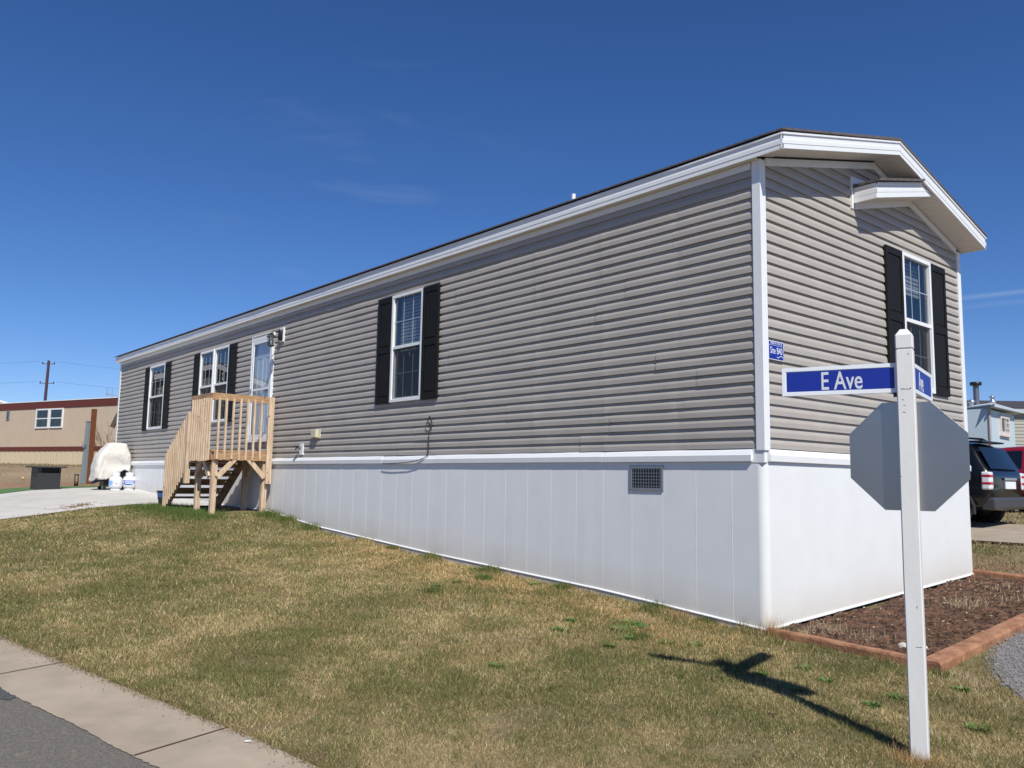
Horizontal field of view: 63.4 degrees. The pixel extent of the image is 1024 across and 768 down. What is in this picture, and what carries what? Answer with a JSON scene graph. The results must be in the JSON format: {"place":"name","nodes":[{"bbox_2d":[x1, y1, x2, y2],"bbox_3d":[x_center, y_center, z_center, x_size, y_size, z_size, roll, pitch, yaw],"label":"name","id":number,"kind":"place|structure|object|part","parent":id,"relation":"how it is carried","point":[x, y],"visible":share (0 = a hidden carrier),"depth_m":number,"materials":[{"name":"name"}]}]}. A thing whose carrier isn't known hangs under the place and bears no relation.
{"place":"outdoors","nodes":[
{"label":"outdoors","id":0,"kind":"place"},
{"bbox_2d":[74,474,78,485],"bbox_3d":[-12.736,2.812,24.233,0.150,0.345,0.150,7,-9,-40],"label":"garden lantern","id":1,"kind":"object","parent":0,"point":[75,483],"visible":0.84,"depth_m":24.20,"materials":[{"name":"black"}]},
{"bbox_2d":[0,697,158,767],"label":"road","id":2,"kind":"structure","parent":0,"point":[31,736],"depth_m":4.17,"materials":[{"name":"grey asphalt"}]},
{"bbox_2d":[0,687,15,699],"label":"road patch","id":3,"kind":"object","parent":2,"relation":"on","point":[4,694],"visible":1,"depth_m":4.98,"materials":[{"name":"grey asphalt"}]},
{"bbox_2d":[0,487,224,518],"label":"driveway","id":4,"kind":"structure","parent":0,"point":[24,503],"depth_m":17.82,"materials":[{"name":"concrete"}]},
{"bbox_2d":[45,502,102,509],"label":"plant litter","id":5,"kind":"object","parent":4,"relation":"on","point":[74,506],"visible":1,"depth_m":16.39,"materials":[{"name":"brown plant"}]},
{"bbox_2d":[88,443,130,489],"bbox_3d":[-10.162,2.075,20.976,0.888,1.190,0.657,7,-9,-40],"label":"covered grill","id":6,"kind":"object","parent":4,"relation":"on","point":[109,459],"visible":0.98,"depth_m":20.78,"materials":[{"name":"fabric"}]},
{"bbox_2d":[108,473,122,489],"bbox_3d":[-9.823,2.416,20.545,0.314,0.435,0.314,7,-9,-40],"label":"propane tank","id":7,"kind":"object","parent":4,"relation":"on","point":[115,481],"visible":0.99,"depth_m":20.43,"materials":[{"name":"metal"}]},
{"bbox_2d":[122,472,135,489],"bbox_3d":[-9.606,2.441,20.797,0.313,0.435,0.314,7,-9,-40],"label":"propane tank","id":8,"kind":"object","parent":4,"relation":"on","point":[129,481],"visible":1,"depth_m":20.68,"materials":[{"name":"metal"}]},
{"bbox_2d":[0,462,1023,767],"bbox_3d":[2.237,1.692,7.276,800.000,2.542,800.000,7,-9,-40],"label":"ground","id":9,"kind":"structure","parent":0,"point":[10,477],"depth_m":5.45,"materials":[{"name":"green plant"}]},
{"bbox_2d":[0,486,108,492],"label":"turf strip","id":10,"kind":"object","parent":9,"relation":"on","point":[13,490],"visible":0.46,"depth_m":21.32,"materials":[{"name":"green plant"}]},
{"bbox_2d":[26,466,66,488],"bbox_3d":[-11.879,2.387,21.110,0.719,0.585,0.749,-5,-9,43],"label":"fire table","id":11,"kind":"object","parent":10,"relation":"on","point":[45,477],"visible":0.98,"depth_m":20.93,"materials":[{"name":"grey metal"}]},
{"bbox_2d":[0,397,117,464],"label":"tan mobile home","id":12,"kind":"object","parent":9,"relation":"on","point":[48,432],"visible":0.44,"depth_m":39.81,"materials":[{"name":"metal"}]},
{"bbox_2d":[6,411,9,419],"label":"wall lamp","id":13,"kind":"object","parent":12,"relation":"in","point":[8,412],"depth_m":41.72,"materials":[{"name":"grey plastic"}]},
{"bbox_2d":[35,409,49,428],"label":"window","id":14,"kind":"structure","parent":12,"relation":"in","point":[42,415],"depth_m":40.27,"materials":[{"name":"white plastic"}]},
{"bbox_2d":[48,408,63,427],"bbox_3d":[-21.845,1.634,39.724,1.040,0.950,0.050,-3,-8,29],"label":"window","id":15,"kind":"structure","parent":12,"relation":"in","point":[56,414],"depth_m":39.72,"materials":[{"name":"white plastic"}]},
{"bbox_2d":[16,360,116,400],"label":"utility pole","id":16,"kind":"object","parent":9,"relation":"on","point":[46,383],"visible":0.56,"depth_m":54.89,"materials":[{"name":"brown wood"}]},
{"bbox_2d":[80,421,90,483],"bbox_3d":[-13.659,2.191,26.551,0.135,1.998,0.251,-3,-8,30],"label":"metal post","id":17,"kind":"object","parent":9,"relation":"on","point":[83,476],"visible":1,"depth_m":26.51,"materials":[{"name":"grey metal"}]},
{"bbox_2d":[86,409,96,483],"bbox_3d":[-13.512,2.027,26.640,0.120,2.450,0.120,-3,-8,30],"label":"wooden post","id":18,"kind":"object","parent":9,"relation":"on","point":[92,435],"visible":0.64,"depth_m":26.62,"materials":[{"name":"brown wood"}]},
{"bbox_2d":[82,424,115,451],"bbox_3d":[-14.795,2.268,30.909,2.141,2.352,1.497,7,-9,-40],"label":"bare shrub","id":19,"kind":"object","parent":9,"relation":"on","point":[107,437],"visible":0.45,"depth_m":30.78,"materials":[{"name":"brown plant"}]},
{"bbox_2d":[110,413,116,442],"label":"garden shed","id":20,"kind":"structure","parent":9,"relation":"on","point":[113,423],"depth_m":33.98,"materials":[{"name":"beige"}]},
{"bbox_2d":[0,637,314,767],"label":"sidewalk","id":21,"kind":"structure","parent":9,"relation":"on","point":[121,719],"depth_m":4.57,"materials":[{"name":"beige concrete"}]},
{"bbox_2d":[4,648,307,765],"bbox_3d":[-2.420,1.904,5.070,5.248,0.143,0.207,-5,-9,40],"label":"road grit","id":22,"kind":"object","parent":21,"relation":"on","point":[156,708],"visible":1,"depth_m":4.76,"materials":[{"name":"brown"}]},
{"bbox_2d":[156,490,162,504],"bbox_3d":[-6.780,2.232,16.154,0.300,0.305,0.300,7,-9,-40],"label":"flower pot","id":23,"kind":"object","parent":9,"relation":"on","point":[159,494],"visible":0.27,"depth_m":16.05,"materials":[{"name":"blue plastic"}]},
{"bbox_2d":[162,393,274,514],"bbox_3d":[-5.488,1.335,15.354,1.184,2.129,2.290,7,-9,-40],"label":"wooden porch","id":24,"kind":"object","parent":9,"relation":"on","point":[189,447],"visible":0.95,"depth_m":14.82,"materials":[{"name":"brown wood"}]},
{"bbox_2d":[485,661,505,668],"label":"weed","id":25,"kind":"object","parent":9,"relation":"on","point":[491,664],"visible":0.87,"depth_m":5.83,"materials":[{"name":"green plant"}]},
{"bbox_2d":[115,127,986,634],"bbox_3d":[-2.525,0.488,16.373,4.970,5.377,20.369,7,-9,-40],"label":"mobile home","id":26,"kind":"object","parent":9,"relation":"on","point":[591,385],"visible":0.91,"depth_m":9.16,"materials":[{"name":"plastic"}]},
{"bbox_2d":[146,363,164,429],"bbox_3d":[-8.531,0.323,20.233,0.328,1.770,1.320,7,-9,-40],"label":"window","id":27,"kind":"structure","parent":26,"relation":"in","point":[157,372],"depth_m":20.39,"materials":[{"name":"white plastic"}]},
{"bbox_2d":[198,348,227,394],"bbox_3d":[-6.436,0.079,17.820,0.328,1.770,0.970,7,-9,-40],"label":"window","id":28,"kind":"structure","parent":26,"relation":"in","point":[206,372],"depth_m":17.89,"materials":[{"name":"white plastic"}]},
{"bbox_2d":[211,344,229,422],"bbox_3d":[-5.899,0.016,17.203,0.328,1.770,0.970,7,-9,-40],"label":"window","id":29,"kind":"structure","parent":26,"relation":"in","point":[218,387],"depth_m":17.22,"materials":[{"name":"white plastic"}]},
{"bbox_2d":[389,287,423,402],"bbox_3d":[-1.405,-0.532,12.030,0.328,1.790,1.000,7,-9,-40],"label":"window","id":30,"kind":"structure","parent":26,"relation":"in","point":[407,307],"depth_m":12.04,"materials":[{"name":"white plastic"}]},
{"bbox_2d":[382,416,432,463],"bbox_3d":[-1.488,0.796,11.681,0.040,0.656,1.217,7,-9,-42],"label":"cable","id":31,"kind":"object","parent":26,"relation":"attached to","point":[428,443],"visible":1,"depth_m":11.30,"materials":[{"name":"black rubber"}]},
{"bbox_2d":[768,340,783,361],"bbox_3d":[2.429,-0.305,7.625,0.255,0.175,0.006,7,-9,-40],"label":"site sign","id":32,"kind":"object","parent":26,"relation":"attached to","point":[776,350],"visible":1,"depth_m":7.62,"materials":[{"name":"blue metal"}]},
{"bbox_2d":[902,251,935,393],"bbox_3d":[4.640,-0.692,9.779,0.955,1.790,0.328,7,-9,-40],"label":"window","id":33,"kind":"structure","parent":26,"relation":"in","point":[916,271],"depth_m":9.86,"materials":[{"name":"white plastic"}]},
{"bbox_2d":[550,625,567,632],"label":"weed","id":34,"kind":"object","parent":9,"relation":"on","point":[558,628],"visible":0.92,"depth_m":7.05,"materials":[{"name":"green plant"}]},
{"bbox_2d":[563,617,577,621],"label":"weed","id":35,"kind":"object","parent":9,"relation":"on","point":[566,618],"visible":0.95,"depth_m":7.40,"materials":[{"name":"green plant"}]},
{"bbox_2d":[603,642,616,648],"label":"weed","id":36,"kind":"object","parent":9,"relation":"on","point":[610,645],"visible":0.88,"depth_m":6.51,"materials":[{"name":"green plant"}]},
{"bbox_2d":[605,624,637,633],"bbox_3d":[0.924,2.108,7.147,0.285,0.038,0.323,7,-9,-40],"label":"weed","id":37,"kind":"object","parent":9,"relation":"on","point":[625,628],"visible":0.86,"depth_m":7.12,"materials":[{"name":"green plant"}]},
{"bbox_2d":[620,634,637,640],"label":"weed","id":38,"kind":"object","parent":9,"relation":"on","point":[632,638],"visible":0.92,"depth_m":6.83,"materials":[{"name":"green plant"}]},
{"bbox_2d":[616,618,646,627],"bbox_3d":[1.047,2.125,7.403,0.323,0.040,0.360,7,-9,-40],"label":"weed","id":39,"kind":"object","parent":9,"relation":"on","point":[638,624],"visible":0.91,"depth_m":7.36,"materials":[{"name":"green plant"}]},
{"bbox_2d":[784,685,803,692],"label":"weed","id":40,"kind":"object","parent":9,"relation":"on","point":[787,686],"visible":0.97,"depth_m":5.52,"materials":[{"name":"green plant"}]},
{"bbox_2d":[792,663,814,671],"bbox_3d":[2.139,2.074,6.076,0.131,0.045,0.153,7,-9,-40],"label":"weed","id":41,"kind":"object","parent":9,"relation":"on","point":[805,667],"visible":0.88,"depth_m":6.08,"materials":[{"name":"green plant"}]},
{"bbox_2d":[817,675,833,683],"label":"weed","id":42,"kind":"object","parent":9,"relation":"on","point":[827,680],"visible":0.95,"depth_m":5.75,"materials":[{"name":"green plant"}]},
{"bbox_2d":[767,627,906,665],"bbox_3d":[2.667,2.158,6.719,0.105,0.176,1.291,7,-9,-40],"label":"landscape timber","id":43,"kind":"object","parent":9,"relation":"on","point":[859,650],"visible":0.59,"depth_m":6.69,"materials":[{"name":"brown wood"}]},
{"bbox_2d":[862,700,881,708],"bbox_3d":[2.262,2.010,5.225,0.118,0.042,0.129,7,-9,-40],"label":"weed","id":44,"kind":"object","parent":9,"relation":"on","point":[873,703],"visible":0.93,"depth_m":5.21,"materials":[{"name":"green plant"}]},
{"bbox_2d":[782,329,970,761],"bbox_3d":[2.038,0.883,4.736,0.924,2.324,0.621,0,-7,10],"label":"street sign","id":45,"kind":"object","parent":9,"relation":"on","point":[909,457],"visible":1,"depth_m":4.51,"materials":[{"name":"grey metal"}]},
{"bbox_2d":[885,692,907,702],"bbox_3d":[2.507,2.028,5.382,0.152,0.042,0.176,7,-9,-40],"label":"weed","id":46,"kind":"object","parent":9,"relation":"on","point":[889,694],"visible":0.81,"depth_m":5.38,"materials":[{"name":"green plant"}]},
{"bbox_2d":[782,574,1023,656],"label":"bed soil","id":47,"kind":"structure","parent":9,"relation":"on","point":[955,637],"depth_m":7.66,"materials":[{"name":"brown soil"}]},
{"bbox_2d":[898,642,905,647],"bbox_3d":[3.186,2.130,6.754,0.070,0.052,0.083,7,-9,-40],"label":"rock","id":48,"kind":"object","parent":47,"relation":"on","point":[901,644],"visible":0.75,"depth_m":6.74,"materials":[{"name":"white stone"}]},
{"bbox_2d":[949,685,971,693],"bbox_3d":[3.052,2.065,5.627,0.138,0.042,0.166,7,-9,-40],"label":"weed","id":49,"kind":"object","parent":9,"relation":"on","point":[967,688],"visible":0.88,"depth_m":5.61,"materials":[{"name":"green plant"}]},
{"bbox_2d":[926,613,1023,672],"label":"landscape timber","id":50,"kind":"object","parent":9,"relation":"on","point":[957,653],"visible":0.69,"depth_m":6.61,"materials":[{"name":"brown wood"}]},
{"bbox_2d":[964,720,993,732],"bbox_3d":[2.696,1.982,4.790,0.140,0.042,0.146,3,-7,-21],"label":"weed","id":51,"kind":"object","parent":9,"relation":"on","point":[973,724],"visible":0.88,"depth_m":4.80,"materials":[{"name":"green plant"}]},
{"bbox_2d":[967,382,1023,447],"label":"blue white trailer","id":52,"kind":"object","parent":9,"relation":"on","point":[990,420],"visible":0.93,"depth_m":25.59,"materials":[{"name":"paint"}]},
{"bbox_3d":[15.604,1.341,26.226,0.080,0.660,1.180,-5,-9,43],"label":"window","id":53,"kind":"part","parent":52,"relation":"part of","materials":[{"name":"beige"}]},
{"bbox_2d":[967,400,1023,446],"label":"grey home","id":54,"kind":"object","parent":9,"relation":"on","point":[1019,426],"visible":0.03,"depth_m":37.09,"materials":[{"name":"grey"}]},
{"bbox_2d":[973,569,1023,579],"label":"landscape timber","id":55,"kind":"object","parent":9,"relation":"on","point":[1004,575],"visible":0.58,"depth_m":9.92,"materials":[{"name":"brown wood"}]},
{"bbox_2d":[993,632,1023,697],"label":"gravel drive","id":56,"kind":"structure","parent":9,"relation":"on","point":[1015,676],"depth_m":6.28,"materials":[{"name":"grey gravel"}]},
{"bbox_2d":[985,630,1023,697],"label":"gravel stones","id":57,"kind":"object","parent":56,"relation":"on","point":[1006,673],"visible":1,"depth_m":6.28,"materials":[{"name":"grey gravel"}]},
{"bbox_2d":[995,446,1023,511],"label":"red suv","id":58,"kind":"object","parent":9,"relation":"on","point":[1016,454],"visible":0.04,"depth_m":20.92,"materials":[{"name":"red paint"}]},
{"bbox_3d":[12.599,1.928,21.052,0.147,0.468,0.630,7,-9,-40],"label":"side window","id":59,"kind":"part","parent":58,"relation":"part of","materials":[{"name":"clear glass"}]},
{"bbox_2d":[0,0,1023,402],"label":"sky","id":60,"kind":"structure","parent":0,"point":[169,168],"materials":[{"name":"blue"}]},
{"bbox_2d":[970,522,1023,542],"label":"pavement","id":61,"kind":"structure","parent":0,"point":[1001,532],"depth_m":14.92,"materials":[{"name":"beige concrete"}]},
{"bbox_2d":[969,437,1023,522],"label":"black suv","id":62,"kind":"object","parent":61,"relation":"on","point":[996,484],"visible":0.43,"depth_m":15.97,"materials":[{"name":"black paint"}]},
{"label":"rear window","id":63,"kind":"part","parent":62,"relation":"part of","materials":[{"name":"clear glass"}]}
]}

